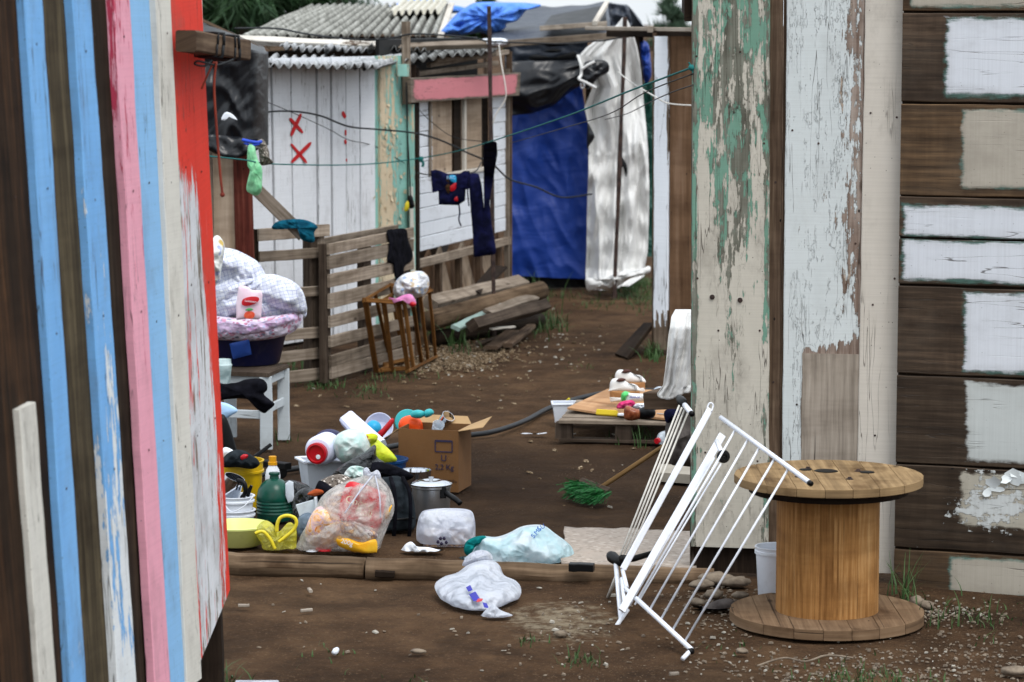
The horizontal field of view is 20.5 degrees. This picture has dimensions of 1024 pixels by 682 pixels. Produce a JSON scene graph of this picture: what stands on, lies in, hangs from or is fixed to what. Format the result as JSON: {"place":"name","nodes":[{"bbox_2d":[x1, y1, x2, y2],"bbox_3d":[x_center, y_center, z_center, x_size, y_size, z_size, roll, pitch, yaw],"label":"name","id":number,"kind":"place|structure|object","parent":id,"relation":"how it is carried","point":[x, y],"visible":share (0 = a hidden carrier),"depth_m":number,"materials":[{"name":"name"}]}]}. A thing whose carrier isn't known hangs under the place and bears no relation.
{"place":"outdoors","nodes":[
{"label":"outdoors","id":0,"kind":"place"},
{"bbox_2d":[203,19,267,258],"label":"tarp shed","id":1,"kind":"structure","parent":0,"point":[241,86],"depth_m":18.54,"materials":[{"name":"plastic"}]},
{"bbox_2d":[253,186,300,239],"bbox_3d":[-1.557,-0.864,18.914,0.388,0.383,0.034,0,7,4],"label":"brace board","id":2,"kind":"object","parent":1,"relation":"attached to","point":[269,202],"visible":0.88,"depth_m":18.90,"materials":[{"name":"brown wood"}]},
{"bbox_2d":[272,219,317,242],"bbox_3d":[-1.450,-0.734,18.874,0.307,0.158,0.098,0,7,0],"label":"teal shirt","id":3,"kind":"object","parent":2,"relation":"on","point":[306,229],"visible":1,"depth_m":18.85,"materials":[{"name":"fabric"}]},
{"bbox_2d":[220,378,273,412],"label":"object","id":4,"kind":"object","parent":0,"point":[253,390],"visible":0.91,"depth_m":16.01,"materials":[{"name":"fabric"}]},
{"bbox_2d":[219,358,231,383],"bbox_3d":[-1.638,0.173,16.074,0.099,0.140,0.099,0,7,0],"label":"plastic cup","id":5,"kind":"object","parent":4,"relation":"on","point":[225,365],"visible":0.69,"depth_m":16.04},
{"bbox_2d":[253,443,291,478],"bbox_3d":[-1.283,0.664,15.347,0.297,0.187,0.155,6,9,42],"label":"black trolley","id":6,"kind":"object","parent":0,"point":[283,467],"visible":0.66,"depth_m":15.30,"materials":[{"name":"plastic"}]},
{"bbox_2d":[359,0,783,24],"label":"sky","id":7,"kind":"structure","parent":0,"point":[641,8],"materials":[{"name":"white"}]},
{"bbox_2d":[221,25,1023,681],"bbox_3d":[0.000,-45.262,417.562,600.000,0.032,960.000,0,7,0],"label":"ground","id":8,"kind":"structure","parent":0,"point":[503,493],"depth_m":12.38,"materials":[{"name":"soil"}]},
{"bbox_2d":[0,0,250,681],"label":"plank fence","id":9,"kind":"object","parent":8,"relation":"on","point":[114,564],"visible":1,"depth_m":9.22,"materials":[{"name":"blue wood"}]},
{"bbox_2d":[201,61,224,196],"bbox_3d":[-1.064,-0.754,10.072,0.086,0.483,0.026,3,7,24],"label":"hanging cord","id":10,"kind":"object","parent":9,"relation":"hanging from","point":[222,193],"visible":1,"depth_m":10.06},
{"bbox_2d":[222,414,236,449],"bbox_3d":[-1.545,0.538,15.353,0.124,0.284,0.045,0,7,0],"label":"leaning sheet","id":11,"kind":"object","parent":8,"relation":"on","point":[228,440],"visible":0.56,"depth_m":15.33,"materials":[{"name":"black plastic"}]},
{"bbox_2d":[224,457,263,507],"bbox_3d":[-1.393,0.733,14.477,0.254,0.252,0.254,0,7,0],"label":"yellow bucket","id":12,"kind":"object","parent":8,"relation":"on","point":[253,477],"visible":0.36,"depth_m":14.39,"materials":[{"name":"plastic"}]},
{"bbox_2d":[223,450,259,468],"bbox_3d":[-1.377,0.600,14.288,0.192,0.101,0.150,2,7,21],"label":"dark garment","id":13,"kind":"object","parent":12,"relation":"on","point":[240,459],"visible":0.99,"depth_m":14.24,"materials":[{"name":"black fabric"}]},
{"bbox_2d":[227,518,264,548],"bbox_3d":[-1.304,0.921,13.492,0.313,0.102,0.313,0,7,0],"label":"lemon bowl","id":14,"kind":"object","parent":8,"relation":"on","point":[240,532],"visible":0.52,"depth_m":13.39,"materials":[{"name":"plastic"}]},
{"bbox_2d":[224,364,289,449],"bbox_3d":[-1.558,0.378,16.702,0.447,0.450,0.467,2,7,14],"label":"stool","id":15,"kind":"object","parent":8,"relation":"on","point":[271,374],"visible":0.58,"depth_m":16.60,"materials":[{"name":"white paint"}]},
{"bbox_2d":[218,335,285,366],"bbox_3d":[-1.584,-0.011,16.858,0.569,0.282,0.569,-6,9,-41],"label":"laundry tub","id":16,"kind":"object","parent":15,"relation":"on","point":[244,353],"visible":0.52,"depth_m":16.67,"materials":[{"name":"blue plastic"}]},
{"bbox_2d":[217,312,302,340],"bbox_3d":[-1.537,-0.082,16.626,0.600,0.166,0.278,0,7,0],"label":"floral sheet","id":17,"kind":"object","parent":16,"relation":"on","point":[261,328],"visible":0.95,"depth_m":16.55,"materials":[{"name":"fabric"}]},
{"bbox_2d":[236,285,261,319],"bbox_3d":[-1.516,-0.220,16.314,0.154,0.201,0.050,0,7,0],"label":"refill pouch","id":18,"kind":"object","parent":17,"relation":"on","point":[249,303],"visible":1,"depth_m":16.32,"materials":[{"name":"white plastic"}]},
{"bbox_2d":[215,248,306,318],"bbox_3d":[-1.526,-0.329,16.746,0.635,0.492,0.413,0,7,0],"label":"plaid blanket","id":19,"kind":"object","parent":16,"relation":"in","point":[281,295],"visible":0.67,"depth_m":16.60,"materials":[{"name":"fabric"}]},
{"bbox_2d":[213,235,224,285],"bbox_3d":[-1.734,-0.454,16.433,0.127,0.314,0.211,0,7,0],"label":"patchwork quilt","id":20,"kind":"object","parent":19,"relation":"on","point":[219,245],"visible":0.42,"depth_m":16.38,"materials":[{"name":"fabric"}]},
{"bbox_2d":[256,472,292,521],"bbox_3d":[-1.188,0.775,14.160,0.184,0.240,0.184,0,7,0],"label":"green jug","id":21,"kind":"object","parent":8,"relation":"on","point":[272,504],"visible":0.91,"depth_m":14.09,"materials":[{"name":"plastic"}]},
{"bbox_2d":[255,514,297,550],"bbox_3d":[-1.109,0.892,13.361,0.212,0.180,0.164,0,7,0],"label":"yellow bag","id":22,"kind":"object","parent":8,"relation":"on","point":[270,536],"visible":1,"depth_m":13.32,"materials":[{"name":"plastic"}]},
{"bbox_2d":[202,0,358,49],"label":"pine tree","id":23,"kind":"object","parent":8,"relation":"on","point":[230,15],"visible":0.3,"depth_m":30.05,"materials":[{"name":"green plant"}]},
{"bbox_2d":[254,224,329,384],"bbox_3d":[-1.533,-0.245,19.358,0.656,1.084,0.117,-6,9,-43],"label":"pallet","id":24,"kind":"object","parent":8,"relation":"on","point":[308,332],"visible":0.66,"depth_m":19.42,"materials":[{"name":"brown wood"}]},
{"bbox_2d":[228,552,365,578],"bbox_3d":[-1.067,1.027,12.886,0.812,0.127,0.126,1,7,9],"label":"log","id":25,"kind":"object","parent":8,"relation":"on","point":[271,564],"visible":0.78,"depth_m":12.83,"materials":[{"name":"wood"}]},
{"bbox_2d":[292,487,320,529],"bbox_3d":[-0.963,0.828,13.690,0.206,0.232,0.215,0,7,0],"label":"bin liner","id":26,"kind":"object","parent":8,"relation":"on","point":[301,496],"visible":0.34,"depth_m":13.66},
{"bbox_2d":[296,496,317,515],"bbox_3d":[-0.980,0.834,13.603,0.117,0.181,0.120,0,7,0],"label":"white tray edge","id":27,"kind":"object","parent":26,"relation":"in","point":[307,507],"visible":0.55,"depth_m":13.58,"materials":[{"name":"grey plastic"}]},
{"bbox_2d":[308,474,353,499],"bbox_3d":[-0.863,0.715,13.663,0.240,0.129,0.215,0,7,0],"label":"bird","id":28,"kind":"object","parent":26,"relation":"on","point":[323,487],"visible":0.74,"depth_m":13.62,"materials":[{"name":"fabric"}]},
{"bbox_2d":[294,456,343,488],"bbox_3d":[-1.008,0.710,14.978,0.250,0.183,0.203,-2,7,-17],"label":"white bin","id":29,"kind":"object","parent":8,"relation":"on","point":[312,474],"visible":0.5,"depth_m":14.90,"materials":[{"name":"grey plastic"}]},
{"bbox_2d":[305,432,336,465],"bbox_3d":[-0.993,0.567,14.821,0.160,0.163,0.199,2,7,17],"label":"white jar","id":30,"kind":"object","parent":29,"relation":"in","point":[319,450],"visible":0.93,"depth_m":14.75,"materials":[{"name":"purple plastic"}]},
{"bbox_2d":[296,467,393,552],"bbox_3d":[-0.793,0.792,13.337,0.474,0.386,0.299,0,7,0],"label":"clear bag","id":31,"kind":"object","parent":8,"relation":"on","point":[348,516],"visible":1,"depth_m":13.26,"materials":[{"name":"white plastic"}]},
{"bbox_2d":[242,0,463,257],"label":"roofed shack","id":32,"kind":"structure","parent":8,"relation":"on","point":[357,20],"depth_m":27.27,"materials":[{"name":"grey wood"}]},
{"bbox_2d":[317,225,413,382],"bbox_3d":[-1.050,-0.284,20.139,0.132,0.984,1.557,2,7,20],"label":"pallet","id":33,"kind":"object","parent":8,"relation":"on","point":[358,358],"visible":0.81,"depth_m":19.82,"materials":[{"name":"brown wood"}]},
{"bbox_2d":[387,228,412,279],"bbox_3d":[-0.810,-0.632,20.533,0.031,0.386,0.507,2,7,19],"label":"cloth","id":34,"kind":"object","parent":33,"relation":"hanging from","point":[400,255],"visible":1,"depth_m":20.48,"materials":[{"name":"fabric"}]},
{"bbox_2d":[332,445,407,482],"bbox_3d":[-0.725,0.634,14.430,0.395,0.203,0.225,0,7,0],"label":"bin liner","id":35,"kind":"object","parent":8,"relation":"on","point":[367,458],"visible":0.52,"depth_m":14.39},
{"bbox_2d":[371,462,412,479],"bbox_3d":[-0.623,0.662,14.350,0.244,0.096,0.097,0,7,0],"label":"dark jumper","id":36,"kind":"object","parent":35,"relation":"on","point":[384,469],"visible":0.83,"depth_m":14.32,"materials":[{"name":"black fabric"}]},
{"bbox_2d":[240,21,509,346],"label":"white shack","id":37,"kind":"structure","parent":8,"relation":"on","point":[363,91],"depth_m":21.64,"materials":[{"name":"paint"}]},
{"bbox_2d":[234,27,621,43],"bbox_3d":[-0.676,-2.398,22.284,0.674,0.165,6.283,4,7,29],"label":"cable","id":38,"kind":"object","parent":37,"relation":"attached to","point":[289,30],"visible":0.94,"depth_m":22.18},
{"bbox_2d":[268,110,591,197],"bbox_3d":[-0.542,-1.441,22.387,0.324,0.911,5.405,3,7,27],"label":"cable","id":39,"kind":"object","parent":37,"relation":"attached to","point":[454,146],"visible":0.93,"depth_m":22.25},
{"bbox_2d":[363,455,408,486],"bbox_3d":[-0.683,0.712,14.928,0.276,0.190,0.276,0,7,0],"label":"basket","id":40,"kind":"object","parent":8,"relation":"on","point":[401,461],"visible":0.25,"depth_m":14.85,"materials":[{"name":"blue plastic"}]},
{"bbox_2d":[333,429,370,462],"bbox_3d":[-0.837,0.555,14.760,0.200,0.189,0.167,4,7,29],"label":"bundled bag","id":41,"kind":"object","parent":40,"relation":"on","point":[349,444],"visible":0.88,"depth_m":14.69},
{"bbox_2d":[339,411,386,445],"bbox_3d":[-0.797,0.490,14.998,0.108,0.216,0.308,-6,9,-43],"label":"white container","id":42,"kind":"object","parent":40,"relation":"on","point":[350,420],"visible":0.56,"depth_m":15.02,"materials":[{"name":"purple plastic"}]},
{"bbox_2d":[366,433,396,461],"bbox_3d":[-0.696,0.566,14.778,0.189,0.174,0.093,0,7,0],"label":"snack pack","id":43,"kind":"object","parent":40,"relation":"in","point":[384,453],"visible":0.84,"depth_m":14.76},
{"bbox_2d":[379,476,415,536],"bbox_3d":[-0.564,0.819,13.881,0.182,0.317,0.248,0,7,0],"label":"backpack","id":44,"kind":"object","parent":8,"relation":"on","point":[403,517],"visible":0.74,"depth_m":13.82,"materials":[{"name":"black fabric"}]},
{"bbox_2d":[362,283,437,372],"bbox_3d":[-0.793,-0.103,20.279,0.300,0.604,1.403,1,7,12],"label":"slatted crate","id":45,"kind":"object","parent":8,"relation":"on","point":[389,364],"visible":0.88,"depth_m":20.05,"materials":[{"name":"orange wood"}]},
{"bbox_2d":[393,271,428,297],"bbox_3d":[-0.716,-0.389,20.044,0.257,0.207,0.267,0,7,0],"label":"laundry bundle","id":46,"kind":"object","parent":45,"relation":"on","point":[415,284],"visible":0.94,"depth_m":19.98,"materials":[{"name":"fabric"}]},
{"bbox_2d":[402,467,431,491],"bbox_3d":[-0.499,0.751,14.681,0.172,0.168,0.172,0,7,0],"label":"saucepan","id":47,"kind":"object","parent":8,"relation":"on","point":[420,473],"visible":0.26,"depth_m":14.62,"materials":[{"name":"metal"}]},
{"bbox_2d":[401,542,442,551],"bbox_3d":[-0.424,0.968,13.328,0.204,0.038,0.095,0,7,0],"label":"rag","id":48,"kind":"object","parent":8,"relation":"on","point":[410,546],"visible":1,"depth_m":13.31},
{"bbox_2d":[410,477,461,518],"bbox_3d":[-0.354,0.787,14.205,0.328,0.206,0.211,3,7,27],"label":"cooking pot","id":49,"kind":"object","parent":8,"relation":"on","point":[431,493],"visible":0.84,"depth_m":14.15,"materials":[{"name":"metal"}]},
{"bbox_2d":[384,415,491,491],"bbox_3d":[-0.409,0.594,15.149,0.594,0.375,0.321,2,7,15],"label":"cardboard box","id":50,"kind":"object","parent":8,"relation":"on","point":[445,453],"visible":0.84,"depth_m":15.00,"materials":[{"name":"cardboard"}]},
{"bbox_2d":[365,412,392,439],"bbox_3d":[-0.716,0.462,15.197,0.160,0.155,0.094,0,7,0],"label":"plastic bowl","id":51,"kind":"object","parent":50,"relation":"in","point":[382,419],"visible":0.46,"depth_m":15.21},
{"bbox_2d":[395,409,433,428],"bbox_3d":[-0.530,0.435,15.239,0.141,0.156,0.232,-4,8,-31],"label":"toy","id":52,"kind":"object","parent":50,"relation":"in","point":[409,417],"visible":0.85,"depth_m":15.21,"materials":[{"name":"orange plastic"}]},
{"bbox_2d":[416,508,475,546],"bbox_3d":[-0.317,0.918,13.574,0.284,0.227,0.286,0,7,0],"label":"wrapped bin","id":53,"kind":"object","parent":8,"relation":"on","point":[447,527],"visible":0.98,"depth_m":13.46,"materials":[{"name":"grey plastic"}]},
{"bbox_2d":[375,37,520,330],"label":"shack","id":54,"kind":"structure","parent":8,"relation":"on","point":[449,95],"depth_m":23.67,"materials":[{"name":"white paint"}]},
{"bbox_2d":[427,98,495,175],"bbox_3d":[-0.415,-1.694,23.728,0.548,0.731,1.734,0,7,0],"label":"window","id":55,"kind":"structure","parent":54,"relation":"in","point":[467,119],"depth_m":23.64,"materials":[{"name":"brown wood"}]},
{"bbox_2d":[441,2,540,34],"bbox_3d":[-0.215,-3.038,26.673,0.925,0.316,0.524,2,7,13],"label":"crumpled tarp","id":56,"kind":"object","parent":54,"relation":"on","point":[470,19],"visible":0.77,"depth_m":26.55,"materials":[{"name":"plastic"}]},
{"bbox_2d":[262,388,653,477],"bbox_3d":[-0.304,0.528,17.226,0.547,0.030,4.425,5,8,37],"label":"garden hose","id":57,"kind":"object","parent":8,"relation":"on","point":[495,430],"visible":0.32,"depth_m":17.26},
{"bbox_2d":[294,303,643,507],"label":"gravel","id":58,"kind":"structure","parent":8,"relation":"on","point":[462,356],"depth_m":20.77,"materials":[{"name":"gravel"}]},
{"bbox_2d":[435,550,520,617],"bbox_3d":[-0.149,1.040,12.240,0.379,0.141,0.848,0,7,0],"label":"carrier bag","id":59,"kind":"object","parent":8,"relation":"on","point":[480,581],"visible":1,"depth_m":12.19,"materials":[{"name":"white plastic"}]},
{"bbox_2d":[429,313,545,345],"bbox_3d":[-0.181,-0.096,22.384,0.120,0.117,1.534,4,8,32],"label":"round log","id":60,"kind":"object","parent":8,"relation":"on","point":[441,339],"visible":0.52,"depth_m":22.19,"materials":[{"name":"brown wood"}]},
{"bbox_2d":[421,281,548,330],"bbox_3d":[-0.200,-0.279,22.212,0.161,0.272,1.495,5,8,36],"label":"round log","id":61,"kind":"object","parent":60,"relation":"on","point":[470,307],"visible":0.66,"depth_m":22.01,"materials":[{"name":"wood"}]},
{"bbox_2d":[423,275,529,309],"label":"timber beam","id":62,"kind":"structure","parent":61,"relation":"on","point":[448,297],"depth_m":22.53,"materials":[{"name":"brown wood"}]},
{"bbox_2d":[475,266,507,293],"bbox_3d":[-0.210,-0.509,23.319,0.136,0.095,1.643,1,7,7],"label":"timber board","id":63,"kind":"object","parent":62,"relation":"on","point":[499,271],"visible":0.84,"depth_m":23.54,"materials":[{"name":"brown wood"}]},
{"bbox_2d":[465,298,551,332],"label":"timber beam","id":64,"kind":"structure","parent":61,"relation":"on","point":[485,321],"depth_m":21.55,"materials":[{"name":"brown wood"}]},
{"bbox_2d":[483,295,538,313],"bbox_3d":[-0.006,-0.285,22.111,0.094,0.082,1.064,2,7,20],"label":"timber board","id":65,"kind":"object","parent":61,"relation":"on","point":[518,300],"visible":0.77,"depth_m":22.11,"materials":[{"name":"brown wood"}]},
{"bbox_2d":[487,6,495,335],"bbox_3d":[-0.159,-1.325,22.197,0.072,2.585,0.036,0,7,0],"label":"iron bar","id":66,"kind":"object","parent":8,"relation":"on","point":[489,35],"visible":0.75,"depth_m":22.13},
{"bbox_2d":[282,308,715,670],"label":"litter","id":67,"kind":"object","parent":8,"relation":"on","point":[551,621],"visible":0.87,"depth_m":12.72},
{"bbox_2d":[484,330,518,349],"bbox_3d":[-0.076,-0.012,21.774,0.116,0.054,0.876,1,7,10],"label":"timber board","id":68,"kind":"object","parent":8,"relation":"on","point":[497,342],"visible":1,"depth_m":21.68,"materials":[{"name":"brown wood"}]},
{"bbox_2d":[459,524,573,563],"bbox_3d":[0.021,0.924,13.080,0.544,0.180,0.296,0,7,0],"label":"shopping bag","id":69,"kind":"object","parent":8,"relation":"on","point":[537,544],"visible":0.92,"depth_m":13.00,"materials":[{"name":"plastic"}]},
{"bbox_2d":[464,536,485,555],"bbox_3d":[-0.170,0.949,13.082,0.106,0.097,0.077,0,7,0],"label":"teal sheet","id":70,"kind":"object","parent":69,"relation":"on","point":[470,544],"visible":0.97,"depth_m":13.06,"materials":[{"name":"plastic"}]},
{"bbox_2d":[503,324,535,347],"bbox_3d":[0.059,-0.043,22.047,0.080,0.065,1.084,1,7,10],"label":"timber board","id":71,"kind":"object","parent":8,"relation":"on","point":[518,336],"visible":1,"depth_m":21.93,"materials":[{"name":"brown wood"}]},
{"bbox_2d":[365,557,713,583],"bbox_3d":[0.123,1.046,12.757,1.571,0.120,0.105,0,7,4],"label":"log","id":72,"kind":"object","parent":8,"relation":"on","point":[418,569],"visible":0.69,"depth_m":12.72,"materials":[{"name":"wood"}]},
{"bbox_2d":[551,400,575,421],"bbox_3d":[0.327,0.444,17.542,0.172,0.129,0.172,0,7,0],"label":"white tub","id":73,"kind":"object","parent":8,"relation":"on","point":[560,409],"visible":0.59,"depth_m":17.48,"materials":[{"name":"plastic"}]},
{"bbox_2d":[492,1,652,290],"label":"tarp shelter","id":74,"kind":"object","parent":8,"relation":"on","point":[557,242],"visible":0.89,"depth_m":25.89,"materials":[{"name":"blue plastic"}]},
{"bbox_2d":[569,562,594,571],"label":"black block","id":75,"kind":"structure","parent":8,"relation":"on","point":[581,567],"depth_m":12.62,"materials":[{"name":"plastic"}]},
{"bbox_2d":[555,400,665,443],"bbox_3d":[0.693,0.488,17.123,0.763,0.136,0.904,1,7,8],"label":"pallet","id":76,"kind":"object","parent":8,"relation":"on","point":[564,424],"visible":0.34,"depth_m":16.73,"materials":[{"name":"brown wood"}]},
{"bbox_2d":[567,389,664,419],"bbox_3d":[0.766,0.381,17.274,0.755,0.024,1.297,1,7,11],"label":"plywood sheet","id":77,"kind":"object","parent":76,"relation":"on","point":[595,402],"visible":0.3,"depth_m":17.17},
{"bbox_2d":[609,378,640,401],"bbox_3d":[0.682,0.296,17.108,0.196,0.148,0.074,0,7,0],"label":"shoe","id":78,"kind":"object","parent":77,"relation":"on","point":[619,386],"visible":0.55,"depth_m":17.09,"materials":[{"name":"white leather"}]},
{"bbox_2d":[615,369,645,391],"bbox_3d":[0.729,0.249,17.474,0.200,0.152,0.076,0,7,0],"label":"shoe","id":79,"kind":"object","parent":77,"relation":"on","point":[639,381],"visible":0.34,"depth_m":17.46,"materials":[{"name":"white leather"}]},
{"bbox_2d":[624,405,655,420],"bbox_3d":[0.742,0.420,16.443,0.185,0.090,0.068,0,7,0],"label":"brown jar","id":80,"kind":"object","parent":77,"relation":"on","point":[631,413],"visible":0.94,"depth_m":16.42,"materials":[{"name":"black plastic"}]},
{"bbox_2d":[557,443,665,504],"bbox_3d":[0.566,0.637,14.651,0.751,0.400,0.395,1,7,10],"label":"broom","id":81,"kind":"object","parent":8,"relation":"on","point":[584,490],"visible":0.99,"depth_m":14.70,"materials":[{"name":"plastic"}]},
{"bbox_2d":[612,17,626,298],"bbox_3d":[0.958,-1.624,25.178,0.124,2.501,0.039,0,7,0],"label":"iron bar","id":82,"kind":"object","parent":8,"relation":"on","point":[619,161],"visible":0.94,"depth_m":25.17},
{"bbox_2d":[224,268,1022,681],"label":"grass","id":83,"kind":"structure","parent":8,"relation":"on","point":[554,322],"depth_m":17.04,"materials":[{"name":"plant"}]},
{"bbox_2d":[561,526,696,567],"bbox_3d":[0.549,0.970,13.317,0.651,0.024,1.050,0,7,0],"label":"floor mat","id":84,"kind":"object","parent":8,"relation":"on","point":[592,545],"visible":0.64,"depth_m":13.35,"materials":[{"name":"fabric"}]},
{"bbox_2d":[615,323,651,359],"bbox_3d":[0.963,-0.021,21.318,0.243,0.252,0.850,3,7,23],"label":"ramp plank","id":85,"kind":"object","parent":8,"relation":"on","point":[627,349],"visible":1,"depth_m":21.17,"materials":[{"name":"brown wood"}]},
{"bbox_2d":[585,26,691,352],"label":"narrow shack","id":86,"kind":"structure","parent":8,"relation":"on","point":[671,201],"depth_m":21.00,"materials":[{"name":"white paint"}]},
{"bbox_2d":[643,388,690,502],"bbox_3d":[0.899,0.529,14.655,0.350,0.615,0.285,5,8,36],"label":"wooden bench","id":87,"kind":"object","parent":8,"relation":"on","point":[652,400],"visible":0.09,"depth_m":14.57,"materials":[{"name":"brown wood"}]},
{"bbox_2d":[665,407,690,466],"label":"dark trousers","id":88,"kind":"object","parent":87,"relation":"on","point":[683,440],"visible":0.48,"depth_m":14.42,"materials":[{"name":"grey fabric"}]},
{"bbox_2d":[645,0,690,50],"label":"pine tree","id":89,"kind":"object","parent":8,"relation":"on","point":[672,13],"visible":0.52,"depth_m":41.62,"materials":[{"name":"green plant"}]},
{"bbox_2d":[658,464,689,483],"bbox_3d":[0.910,0.725,15.433,0.211,0.050,0.389,0,7,0],"label":"foam plank","id":90,"kind":"object","parent":8,"relation":"on","point":[683,476],"visible":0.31,"depth_m":15.32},
{"bbox_2d":[606,395,813,660],"bbox_3d":[0.682,0.766,11.919,0.610,0.908,1.985,-1,7,-11],"label":"drying rack","id":91,"kind":"object","parent":8,"relation":"on","point":[623,561],"visible":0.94,"depth_m":11.95,"materials":[{"name":"white metal"}]},
{"bbox_2d":[692,598,734,609],"bbox_3d":[0.857,1.117,12.030,0.198,0.036,0.102,0,7,0],"label":"stone","id":92,"kind":"object","parent":8,"relation":"on","point":[723,604],"visible":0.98,"depth_m":12.02,"materials":[{"name":"grey stone"}]},
{"bbox_2d":[721,576,751,587],"bbox_3d":[0.993,1.067,12.531,0.134,0.053,0.090,1,7,11],"label":"stone","id":93,"kind":"object","parent":8,"relation":"on","point":[736,581],"visible":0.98,"depth_m":12.50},
{"bbox_2d":[755,542,775,594],"bbox_3d":[1.140,1.000,12.213,0.188,0.235,0.188,0,7,0],"label":"bucket","id":94,"kind":"object","parent":8,"relation":"on","point":[765,552],"visible":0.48,"depth_m":12.15,"materials":[{"name":"white plastic"}]},
{"bbox_2d":[682,0,903,572],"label":"board wall","id":95,"kind":"structure","parent":8,"relation":"on","point":[804,358],"depth_m":12.57,"materials":[{"name":"beige paint"}]},
{"bbox_2d":[209,68,688,165],"bbox_3d":[-0.811,-1.307,17.290,2.179,0.904,9.859,-1,7,-7],"label":"clothes line","id":96,"kind":"object","parent":95,"relation":"attached to","point":[678,72],"visible":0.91,"depth_m":18.16,"materials":[{"name":"fabric"}]},
{"bbox_2d":[246,144,261,195],"bbox_3d":[-1.630,-1.081,17.878,0.102,0.327,0.086,0,7,0],"label":"sock","id":97,"kind":"object","parent":96,"relation":"hanging from","point":[254,184],"visible":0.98,"depth_m":17.86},
{"bbox_2d":[242,138,272,165],"bbox_3d":[-1.600,-1.197,17.936,0.196,0.175,0.118,-5,8,-36],"label":"net bundle","id":98,"kind":"object","parent":96,"relation":"hanging from","point":[263,150],"visible":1,"depth_m":17.93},
{"bbox_2d":[418,162,481,174],"bbox_3d":[-0.489,-1.321,21.811,0.507,0.101,0.761,0,7,0],"label":"cable","id":99,"kind":"object","parent":96,"relation":"hanging from","point":[457,173],"visible":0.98,"depth_m":21.72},
{"bbox_2d":[431,170,469,225],"bbox_3d":[-0.465,-1.083,21.446,0.303,0.430,0.081,0,7,0],"label":"shirt","id":100,"kind":"object","parent":99,"relation":"hanging from","point":[451,189],"visible":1,"depth_m":21.43,"materials":[{"name":"blue fabric"}]},
{"bbox_2d":[468,142,497,256],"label":"navy trousers","id":101,"kind":"object","parent":96,"relation":"hanging from","point":[483,240],"visible":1,"depth_m":21.28,"materials":[{"name":"fabric"}]},
{"bbox_2d":[657,309,690,399],"bbox_3d":[0.882,0.071,14.352,0.290,0.453,0.144,0,7,0],"label":"white cloth","id":102,"kind":"object","parent":95,"relation":"hanging from","point":[677,378],"visible":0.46,"depth_m":14.34,"materials":[{"name":"fabric"}]},
{"bbox_2d":[729,460,923,640],"bbox_3d":[1.313,0.853,11.773,0.809,0.627,0.811,0,7,0],"label":"cable spool","id":103,"kind":"object","parent":8,"relation":"on","point":[827,552],"visible":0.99,"depth_m":11.59,"materials":[{"name":"brown wood"}]},
{"bbox_2d":[894,0,1023,595],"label":"plank house","id":104,"kind":"structure","parent":8,"relation":"on","point":[959,515],"depth_m":12.35,"materials":[{"name":"beige paint"}]},
{"bbox_2d":[1000,665,1023,675],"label":"stone","id":105,"kind":"object","parent":8,"relation":"on","point":[1015,670],"visible":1,"depth_m":10.83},
{"bbox_2d":[257,584,1023,681],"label":"gravel","id":106,"kind":"structure","parent":0,"point":[875,666],"depth_m":11.24,"materials":[{"name":"gravel"}]},
{"bbox_3d":[-1.367,0.912,14.015,0.203,0.040,0.203,0,7,0],"label":"white bucket","id":107,"kind":"object","parent":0,"visible":0},
{"bbox_2d":[226,507,255,518],"bbox_3d":[-1.367,0.897,14.013,0.197,0.130,0.197,0,7,0],"label":"white bucket","id":108,"kind":"object","parent":107,"relation":"in","point":[250,514],"visible":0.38,"depth_m":13.92,"materials":[{"name":"plastic"}]},
{"bbox_2d":[226,492,254,511],"bbox_3d":[-1.366,0.824,13.989,0.193,0.142,0.223,0,7,0],"label":"white bucket","id":109,"kind":"object","parent":108,"relation":"in","point":[239,504],"visible":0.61,"depth_m":13.92,"materials":[{"name":"plastic"}]},
{"bbox_2d":[224,472,247,497],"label":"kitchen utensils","id":110,"kind":"object","parent":109,"relation":"in","point":[235,483],"visible":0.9,"depth_m":13.94,"materials":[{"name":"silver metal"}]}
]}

